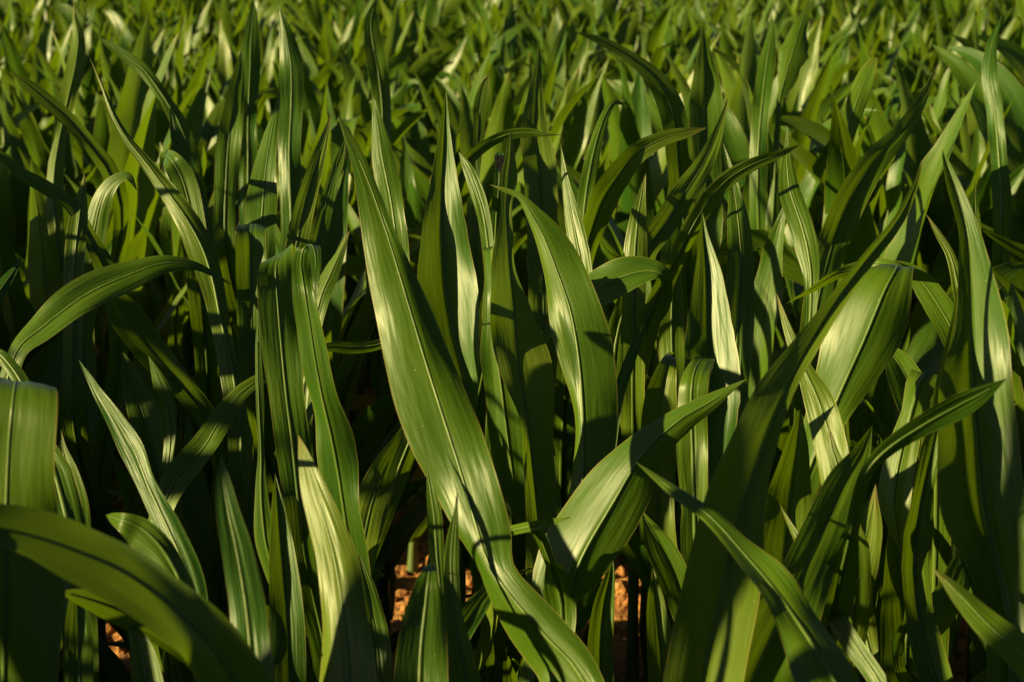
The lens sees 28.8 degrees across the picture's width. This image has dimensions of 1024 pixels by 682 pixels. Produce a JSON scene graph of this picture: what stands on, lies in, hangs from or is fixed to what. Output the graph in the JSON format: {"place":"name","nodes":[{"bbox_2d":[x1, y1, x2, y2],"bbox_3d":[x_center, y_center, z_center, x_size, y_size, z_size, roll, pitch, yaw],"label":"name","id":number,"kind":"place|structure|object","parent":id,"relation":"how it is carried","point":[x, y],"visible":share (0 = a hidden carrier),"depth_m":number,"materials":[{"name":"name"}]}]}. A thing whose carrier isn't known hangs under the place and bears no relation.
{"place":"outdoors","nodes":[
{"label":"outdoors","id":0,"kind":"place"},
{"bbox_2d":[105,370,968,681],"bbox_3d":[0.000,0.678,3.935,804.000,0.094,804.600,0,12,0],"label":"ground","id":1,"kind":"structure","parent":0,"point":[619,636],"depth_m":4.27,"materials":[{"name":"soil"}]},
{"bbox_2d":[0,97,65,260],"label":"maize plant","id":2,"kind":"object","parent":1,"relation":"on","point":[20,191],"visible":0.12,"depth_m":5.13,"materials":[{"name":"green plant"}]},
{"bbox_2d":[11,82,77,183],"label":"maize plant","id":3,"kind":"object","parent":1,"relation":"on","point":[39,154],"visible":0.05,"depth_m":5.62,"materials":[{"name":"green plant"}]},
{"bbox_2d":[25,19,64,144],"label":"maize plant","id":4,"kind":"object","parent":1,"relation":"on","point":[39,78],"visible":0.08,"depth_m":7.72,"materials":[{"name":"green plant"}]},
{"bbox_2d":[0,130,96,251],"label":"maize plant","id":5,"kind":"object","parent":1,"relation":"on","point":[7,219],"visible":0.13,"depth_m":4.68,"materials":[{"name":"green plant"}]},
{"bbox_2d":[0,22,102,107],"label":"maize plant","id":6,"kind":"object","parent":1,"relation":"on","point":[17,67],"visible":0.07,"depth_m":7.82,"materials":[{"name":"green plant"}]},
{"bbox_2d":[39,331,68,450],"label":"maize plant","id":7,"kind":"object","parent":1,"relation":"on","point":[52,374],"visible":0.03,"depth_m":3.06,"materials":[{"name":"green plant"}]},
{"bbox_2d":[0,150,136,681],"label":"maize plant","id":8,"kind":"object","parent":1,"relation":"on","point":[90,441],"visible":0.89,"depth_m":2.70,"materials":[{"name":"green plant"}]},
{"bbox_2d":[13,4,128,343],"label":"maize plant","id":9,"kind":"object","parent":1,"relation":"on","point":[61,112],"visible":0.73,"depth_m":3.56,"materials":[{"name":"green plant"}]},
{"bbox_2d":[0,349,162,681],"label":"maize plant","id":10,"kind":"object","parent":1,"relation":"on","point":[42,616],"visible":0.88,"depth_m":1.58,"materials":[{"name":"green plant"}]},
{"bbox_2d":[24,160,138,504],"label":"maize plant","id":11,"kind":"object","parent":1,"relation":"on","point":[41,280],"visible":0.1,"depth_m":3.81,"materials":[{"name":"green plant"}]},
{"bbox_2d":[0,220,186,448],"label":"maize plant","id":12,"kind":"object","parent":1,"relation":"on","point":[19,314],"visible":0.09,"depth_m":3.52,"materials":[{"name":"green plant"}]},
{"bbox_2d":[15,70,213,293],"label":"maize plant","id":13,"kind":"object","parent":1,"relation":"on","point":[194,118],"visible":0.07,"depth_m":5.18,"materials":[{"name":"green plant"}]},
{"bbox_2d":[0,255,230,672],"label":"maize plant","id":14,"kind":"object","parent":1,"relation":"on","point":[66,305],"visible":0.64,"depth_m":2.20,"materials":[{"name":"green plant"}]},
{"bbox_2d":[17,30,213,197],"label":"maize plant","id":15,"kind":"object","parent":1,"relation":"on","point":[103,126],"visible":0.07,"depth_m":5.43,"materials":[{"name":"green plant"}]},
{"bbox_2d":[0,12,235,509],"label":"maize plant","id":16,"kind":"object","parent":1,"relation":"on","point":[136,111],"visible":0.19,"depth_m":4.43,"materials":[{"name":"green plant"}]},
{"bbox_2d":[0,455,274,681],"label":"maize plant","id":17,"kind":"object","parent":1,"relation":"on","point":[142,582],"visible":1,"depth_m":1.33,"materials":[{"name":"green plant"}]},
{"bbox_2d":[79,361,207,681],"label":"maize plant","id":18,"kind":"object","parent":1,"relation":"on","point":[132,452],"visible":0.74,"depth_m":1.86,"materials":[{"name":"green plant"}]},
{"bbox_2d":[98,628,193,681],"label":"maize plant","id":19,"kind":"object","parent":1,"relation":"on","point":[115,668],"visible":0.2,"depth_m":2.50,"materials":[{"name":"green plant"}]},
{"bbox_2d":[98,37,199,438],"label":"maize plant","id":20,"kind":"object","parent":1,"relation":"on","point":[143,70],"visible":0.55,"depth_m":3.84,"materials":[{"name":"green plant"}]},
{"bbox_2d":[108,414,210,641],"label":"maize plant","id":21,"kind":"object","parent":1,"relation":"on","point":[196,501],"visible":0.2,"depth_m":2.69,"materials":[{"name":"green plant"}]},
{"bbox_2d":[105,43,215,205],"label":"maize plant","id":22,"kind":"object","parent":1,"relation":"on","point":[196,80],"visible":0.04,"depth_m":5.31,"materials":[{"name":"green plant"}]},
{"bbox_2d":[128,12,202,107],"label":"maize plant","id":23,"kind":"object","parent":1,"relation":"on","point":[178,90],"visible":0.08,"depth_m":7.62,"materials":[{"name":"green plant"}]},
{"bbox_2d":[107,353,227,545],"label":"maize plant","id":24,"kind":"object","parent":1,"relation":"on","point":[114,532],"visible":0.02,"depth_m":3.06,"materials":[{"name":"green plant"}]},
{"bbox_2d":[90,59,253,613],"bbox_3d":[-0.493,0.325,2.549,0.336,1.319,0.592,3,13,14],"label":"maize plant","id":25,"kind":"object","parent":1,"relation":"on","point":[136,331],"visible":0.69,"depth_m":2.49,"materials":[{"name":"green plant"}]},
{"bbox_2d":[76,44,276,231],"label":"maize plant","id":26,"kind":"object","parent":1,"relation":"on","point":[163,124],"visible":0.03,"depth_m":5.62,"materials":[{"name":"green plant"}]},
{"bbox_2d":[159,102,222,503],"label":"maize plant","id":27,"kind":"object","parent":1,"relation":"on","point":[177,162],"visible":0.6,"depth_m":2.76,"materials":[{"name":"green plant"}]},
{"bbox_2d":[64,140,323,439],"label":"maize plant","id":28,"kind":"object","parent":1,"relation":"on","point":[151,304],"visible":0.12,"depth_m":4.66,"materials":[{"name":"green plant"}]},
{"bbox_2d":[148,356,266,681],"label":"maize plant","id":29,"kind":"object","parent":1,"relation":"on","point":[181,470],"visible":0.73,"depth_m":2.30,"materials":[{"name":"green plant"}]},
{"bbox_2d":[169,21,260,102],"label":"maize plant","id":30,"kind":"object","parent":1,"relation":"on","point":[224,71],"visible":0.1,"depth_m":8.34,"materials":[{"name":"green plant"}]},
{"bbox_2d":[243,458,269,628],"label":"maize plant","id":31,"kind":"object","parent":1,"relation":"on","point":[248,517],"visible":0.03,"depth_m":2.70,"materials":[{"name":"green plant"}]},
{"bbox_2d":[105,0,418,622],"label":"maize plant","id":32,"kind":"object","parent":1,"relation":"on","point":[236,150],"visible":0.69,"depth_m":3.38,"materials":[{"name":"green plant"}]},
{"bbox_2d":[132,212,445,524],"bbox_3d":[-0.319,0.151,3.834,0.815,1.112,0.415,1,12,4],"label":"maize plant","id":33,"kind":"object","parent":1,"relation":"on","point":[366,309],"visible":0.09,"depth_m":3.69,"materials":[{"name":"green plant"}]},
{"bbox_2d":[235,93,345,508],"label":"maize plant","id":34,"kind":"object","parent":1,"relation":"on","point":[255,248],"visible":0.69,"depth_m":2.67,"materials":[{"name":"green plant"}]},
{"bbox_2d":[228,78,368,393],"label":"maize plant","id":35,"kind":"object","parent":1,"relation":"on","point":[354,126],"visible":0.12,"depth_m":5.03,"materials":[{"name":"green plant"}]},
{"bbox_2d":[182,151,426,579],"bbox_3d":[-0.331,0.222,3.531,0.716,1.099,0.254,9,15,35],"label":"maize plant","id":36,"kind":"object","parent":1,"relation":"on","point":[370,424],"visible":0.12,"depth_m":3.51,"materials":[{"name":"green plant"}]},
{"bbox_2d":[207,107,429,358],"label":"maize plant","id":37,"kind":"object","parent":1,"relation":"on","point":[364,138],"visible":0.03,"depth_m":5.23,"materials":[{"name":"green plant"}]},
{"bbox_2d":[257,60,392,426],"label":"maize plant","id":38,"kind":"object","parent":1,"relation":"on","point":[310,104],"visible":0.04,"depth_m":5.45,"materials":[{"name":"green plant"}]},
{"bbox_2d":[268,44,395,133],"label":"maize plant","id":39,"kind":"object","parent":1,"relation":"on","point":[349,73],"visible":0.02,"depth_m":6.90,"materials":[{"name":"green plant"}]},
{"bbox_2d":[254,231,414,681],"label":"maize plant","id":40,"kind":"object","parent":1,"relation":"on","point":[295,288],"visible":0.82,"depth_m":2.17,"materials":[{"name":"green plant"}]},
{"bbox_2d":[298,435,377,681],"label":"maize plant","id":41,"kind":"object","parent":1,"relation":"on","point":[348,654],"visible":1,"depth_m":1.68,"materials":[{"name":"green plant"}]},
{"bbox_2d":[223,317,473,651],"bbox_3d":[-0.322,0.412,3.109,0.557,0.906,0.356,4,13,17],"label":"maize plant","id":42,"kind":"object","parent":1,"relation":"on","point":[347,363],"visible":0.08,"depth_m":3.09,"materials":[{"name":"green plant"}]},
{"bbox_2d":[310,41,454,96],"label":"maize plant","id":43,"kind":"object","parent":1,"relation":"on","point":[396,64],"visible":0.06,"depth_m":7.76,"materials":[{"name":"green plant"}]},
{"bbox_2d":[337,3,434,129],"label":"maize plant","id":44,"kind":"object","parent":1,"relation":"on","point":[393,42],"visible":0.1,"depth_m":7.93,"materials":[{"name":"green plant"}]},
{"bbox_2d":[364,0,439,635],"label":"maize plant","id":45,"kind":"object","parent":1,"relation":"on","point":[377,61],"visible":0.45,"depth_m":3.72,"materials":[{"name":"green plant"}]},
{"bbox_2d":[358,450,480,681],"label":"maize plant","id":46,"kind":"object","parent":1,"relation":"on","point":[434,644],"visible":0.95,"depth_m":1.68,"materials":[{"name":"green plant"}]},
{"bbox_2d":[349,142,493,411],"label":"maize plant","id":47,"kind":"object","parent":1,"relation":"on","point":[361,403],"visible":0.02,"depth_m":4.73,"materials":[{"name":"green plant"}]},
{"bbox_2d":[346,72,524,257],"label":"maize plant","id":48,"kind":"object","parent":1,"relation":"on","point":[502,117],"visible":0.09,"depth_m":4.90,"materials":[{"name":"green plant"}]},
{"bbox_2d":[351,51,522,246],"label":"maize plant","id":49,"kind":"object","parent":1,"relation":"on","point":[416,139],"visible":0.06,"depth_m":5.46,"materials":[{"name":"green plant"}]},
{"bbox_2d":[348,134,526,575],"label":"maize plant","id":50,"kind":"object","parent":1,"relation":"on","point":[414,208],"visible":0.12,"depth_m":4.57,"materials":[{"name":"green plant"}]},
{"bbox_2d":[417,90,511,681],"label":"maize plant","id":51,"kind":"object","parent":1,"relation":"on","point":[446,276],"visible":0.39,"depth_m":2.45,"materials":[{"name":"green plant"}]},
{"bbox_2d":[372,97,561,649],"bbox_3d":[-0.108,0.302,2.806,0.681,1.254,0.440,-8,15,-32],"label":"maize plant","id":52,"kind":"object","parent":1,"relation":"on","point":[386,177],"visible":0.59,"depth_m":2.72,"materials":[{"name":"green plant"}]},
{"bbox_2d":[466,75,489,437],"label":"maize plant","id":53,"kind":"object","parent":1,"relation":"on","point":[481,104],"visible":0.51,"depth_m":3.25,"materials":[{"name":"green plant"}]},
{"bbox_2d":[345,67,615,298],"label":"maize plant","id":54,"kind":"object","parent":1,"relation":"on","point":[574,144],"visible":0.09,"depth_m":4.57,"materials":[{"name":"green plant"}]},
{"bbox_2d":[452,65,531,117],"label":"maize plant","id":55,"kind":"object","parent":1,"relation":"on","point":[496,77],"visible":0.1,"depth_m":7.23,"materials":[{"name":"green plant"}]},
{"bbox_2d":[462,563,533,678],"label":"maize plant","id":56,"kind":"object","parent":1,"relation":"on","point":[482,650],"visible":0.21,"depth_m":2.27,"materials":[{"name":"green plant"}]},
{"bbox_2d":[0,0,1023,151],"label":"maize crop","id":57,"kind":"object","parent":1,"relation":"on","point":[449,36],"visible":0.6,"depth_m":10.60,"materials":[{"name":"green plant"}]},
{"bbox_2d":[493,20,567,105],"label":"maize plant","id":58,"kind":"object","parent":1,"relation":"on","point":[553,79],"visible":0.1,"depth_m":7.15,"materials":[{"name":"green plant"}]},
{"bbox_2d":[105,438,966,681],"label":"soil clods","id":59,"kind":"object","parent":1,"relation":"on","point":[621,591],"depth_m":4.40,"materials":[{"name":"brown soil"}]},
{"bbox_2d":[338,114,745,681],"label":"maize plant","id":60,"kind":"object","parent":1,"relation":"on","point":[582,542],"visible":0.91,"depth_m":1.93,"materials":[{"name":"green plant"}]},
{"bbox_2d":[472,41,628,639],"bbox_3d":[-0.043,0.217,3.038,0.352,1.322,0.425,-8,15,-34],"label":"maize plant","id":61,"kind":"object","parent":1,"relation":"on","point":[540,172],"visible":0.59,"depth_m":2.95,"materials":[{"name":"green plant"}]},
{"bbox_2d":[480,129,672,681],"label":"maize plant","id":62,"kind":"object","parent":1,"relation":"on","point":[519,351],"visible":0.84,"depth_m":2.32,"materials":[{"name":"green plant"}]},
{"bbox_2d":[582,71,634,180],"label":"maize plant","id":63,"kind":"object","parent":1,"relation":"on","point":[599,107],"visible":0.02,"depth_m":5.67,"materials":[{"name":"green plant"}]},
{"bbox_2d":[615,301,676,630],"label":"maize plant","id":64,"kind":"object","parent":1,"relation":"on","point":[660,399],"visible":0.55,"depth_m":2.36,"materials":[{"name":"green plant"}]},
{"bbox_2d":[576,24,722,314],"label":"maize plant","id":65,"kind":"object","parent":1,"relation":"on","point":[706,105],"visible":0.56,"depth_m":3.31,"materials":[{"name":"green plant"}]},
{"bbox_2d":[639,346,680,681],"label":"maize plant","id":66,"kind":"object","parent":1,"relation":"on","point":[644,593],"visible":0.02,"depth_m":3.13,"materials":[{"name":"green plant"}]},
{"bbox_2d":[600,31,721,259],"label":"maize plant","id":67,"kind":"object","parent":1,"relation":"on","point":[630,125],"visible":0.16,"depth_m":4.76,"materials":[{"name":"green plant"}]},
{"bbox_2d":[555,156,793,447],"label":"maize plant","id":68,"kind":"object","parent":1,"relation":"on","point":[609,252],"visible":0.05,"depth_m":3.96,"materials":[{"name":"green plant"}]},
{"bbox_2d":[557,91,803,451],"bbox_3d":[0.334,0.126,3.787,0.489,1.183,0.886,-10,16,-39],"label":"maize plant","id":69,"kind":"object","parent":1,"relation":"on","point":[791,269],"visible":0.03,"depth_m":3.73,"materials":[{"name":"green plant"}]},
{"bbox_2d":[582,97,800,681],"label":"maize plant","id":70,"kind":"object","parent":1,"relation":"on","point":[630,309],"visible":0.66,"depth_m":2.68,"materials":[{"name":"green plant"}]},
{"bbox_2d":[642,212,748,681],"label":"maize plant","id":71,"kind":"object","parent":1,"relation":"on","point":[711,359],"visible":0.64,"depth_m":2.23,"materials":[{"name":"green plant"}]},
{"bbox_2d":[723,144,753,423],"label":"maize plant","id":72,"kind":"object","parent":1,"relation":"on","point":[740,281],"visible":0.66,"depth_m":2.58,"materials":[{"name":"green plant"}]},
{"bbox_2d":[656,13,822,261],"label":"maize plant","id":73,"kind":"object","parent":1,"relation":"on","point":[748,71],"visible":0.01,"depth_m":5.11,"materials":[{"name":"green plant"}]},
{"bbox_2d":[637,463,888,681],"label":"maize plant","id":74,"kind":"object","parent":1,"relation":"on","point":[813,651],"visible":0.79,"depth_m":1.57,"materials":[{"name":"green plant"}]},
{"bbox_2d":[651,208,880,549],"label":"maize plant","id":75,"kind":"object","parent":1,"relation":"on","point":[768,283],"visible":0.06,"depth_m":2.92,"materials":[{"name":"green plant"}]},
{"bbox_2d":[749,0,809,280],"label":"maize plant","id":76,"kind":"object","parent":1,"relation":"on","point":[793,58],"visible":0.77,"depth_m":3.75,"materials":[{"name":"green plant"}]},
{"bbox_2d":[742,141,828,287],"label":"maize plant","id":77,"kind":"object","parent":1,"relation":"on","point":[809,184],"visible":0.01,"depth_m":4.44,"materials":[{"name":"green plant"}]},
{"bbox_2d":[663,46,917,314],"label":"maize plant","id":78,"kind":"object","parent":1,"relation":"on","point":[810,112],"visible":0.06,"depth_m":4.60,"materials":[{"name":"green plant"}]},
{"bbox_2d":[663,160,922,681],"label":"maize plant","id":79,"kind":"object","parent":1,"relation":"on","point":[725,629],"visible":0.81,"depth_m":1.68,"materials":[{"name":"green plant"}]},
{"bbox_2d":[722,101,876,323],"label":"maize plant","id":80,"kind":"object","parent":1,"relation":"on","point":[735,142],"visible":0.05,"depth_m":4.94,"materials":[{"name":"green plant"}]},
{"bbox_2d":[722,102,894,350],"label":"maize plant","id":81,"kind":"object","parent":1,"relation":"on","point":[795,289],"visible":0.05,"depth_m":4.03,"materials":[{"name":"green plant"}]},
{"bbox_2d":[764,16,853,224],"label":"maize plant","id":82,"kind":"object","parent":1,"relation":"on","point":[803,85],"visible":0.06,"depth_m":5.83,"materials":[{"name":"green plant"}]},
{"bbox_2d":[710,39,907,228],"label":"maize plant","id":83,"kind":"object","parent":1,"relation":"on","point":[729,81],"visible":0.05,"depth_m":5.22,"materials":[{"name":"green plant"}]},
{"bbox_2d":[822,57,877,284],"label":"maize plant","id":84,"kind":"object","parent":1,"relation":"on","point":[857,100],"visible":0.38,"depth_m":3.53,"materials":[{"name":"green plant"}]},
{"bbox_2d":[789,258,914,501],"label":"maize plant","id":85,"kind":"object","parent":1,"relation":"on","point":[860,344],"visible":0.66,"depth_m":2.20,"materials":[{"name":"green plant"}]},
{"bbox_2d":[778,67,935,435],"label":"maize plant","id":86,"kind":"object","parent":1,"relation":"on","point":[822,256],"visible":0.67,"depth_m":2.84,"materials":[{"name":"green plant"}]},
{"bbox_2d":[771,83,975,360],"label":"maize plant","id":87,"kind":"object","parent":1,"relation":"on","point":[842,160],"visible":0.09,"depth_m":3.48,"materials":[{"name":"green plant"}]},
{"bbox_2d":[812,116,942,226],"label":"maize plant","id":88,"kind":"object","parent":1,"relation":"on","point":[867,144],"visible":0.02,"depth_m":4.76,"materials":[{"name":"green plant"}]},
{"bbox_2d":[872,542,886,661],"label":"maize plant","id":89,"kind":"object","parent":1,"relation":"on","point":[877,591],"visible":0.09,"depth_m":2.42,"materials":[{"name":"green plant"}]},
{"bbox_2d":[764,293,1005,677],"bbox_3d":[0.275,0.542,1.979,0.476,1.138,0.492,0,12,0],"label":"maize plant","id":90,"kind":"object","parent":1,"relation":"on","point":[788,503],"visible":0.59,"depth_m":1.87,"materials":[{"name":"green plant"}]},
{"bbox_2d":[864,343,917,484],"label":"maize plant","id":91,"kind":"object","parent":1,"relation":"on","point":[880,399],"visible":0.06,"depth_m":3.06,"materials":[{"name":"green plant"}]},
{"bbox_2d":[768,115,1023,463],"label":"maize plant","id":92,"kind":"object","parent":1,"relation":"on","point":[817,134],"visible":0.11,"depth_m":4.51,"materials":[{"name":"green plant"}]},
{"bbox_2d":[768,228,1023,467],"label":"maize plant","id":93,"kind":"object","parent":1,"relation":"on","point":[924,351],"visible":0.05,"depth_m":3.44,"materials":[{"name":"green plant"}]},
{"bbox_2d":[858,67,963,160],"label":"maize plant","id":94,"kind":"object","parent":1,"relation":"on","point":[879,126],"visible":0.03,"depth_m":5.73,"materials":[{"name":"green plant"}]},
{"bbox_2d":[879,214,971,681],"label":"maize plant","id":95,"kind":"object","parent":1,"relation":"on","point":[912,385],"visible":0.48,"depth_m":2.11,"materials":[{"name":"green plant"}]},
{"bbox_2d":[849,398,1023,555],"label":"maize plant","id":96,"kind":"object","parent":1,"relation":"on","point":[859,426],"visible":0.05,"depth_m":2.77,"materials":[{"name":"green plant"}]},
{"bbox_2d":[874,59,1014,316],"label":"maize plant","id":97,"kind":"object","parent":1,"relation":"on","point":[919,146],"visible":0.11,"depth_m":4.64,"materials":[{"name":"green plant"}]},
{"bbox_2d":[902,149,1023,681],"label":"maize plant","id":98,"kind":"object","parent":1,"relation":"on","point":[972,462],"visible":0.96,"depth_m":1.77,"materials":[{"name":"green plant"}]},
{"bbox_2d":[923,102,1017,261],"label":"maize plant","id":99,"kind":"object","parent":1,"relation":"on","point":[977,150],"visible":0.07,"depth_m":5.16,"materials":[{"name":"green plant"}]},
{"bbox_2d":[927,88,1023,230],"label":"maize plant","id":100,"kind":"object","parent":1,"relation":"on","point":[964,172],"visible":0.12,"depth_m":4.84,"materials":[{"name":"green plant"}]},
{"bbox_2d":[969,626,986,677],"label":"maize plant","id":101,"kind":"object","parent":1,"relation":"on","point":[977,656],"visible":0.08,"depth_m":2.48,"materials":[{"name":"green plant"}]},
{"bbox_2d":[933,45,1023,161],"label":"maize plant","id":102,"kind":"object","parent":1,"relation":"on","point":[966,75],"visible":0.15,"depth_m":5.31,"materials":[{"name":"green plant"}]},
{"bbox_2d":[951,34,1023,260],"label":"maize plant","id":103,"kind":"object","parent":1,"relation":"on","point":[1012,53],"visible":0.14,"depth_m":5.68,"materials":[{"name":"green plant"}]},
{"bbox_2d":[966,15,1011,681],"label":"maize plant","id":104,"kind":"object","parent":1,"relation":"on","point":[1001,192],"visible":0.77,"depth_m":3.51,"materials":[{"name":"green plant"}]},
{"bbox_2d":[1001,282,1023,484],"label":"maize plant","id":105,"kind":"object","parent":1,"relation":"on","point":[1013,311],"visible":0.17,"depth_m":3.03,"materials":[{"name":"green plant"}]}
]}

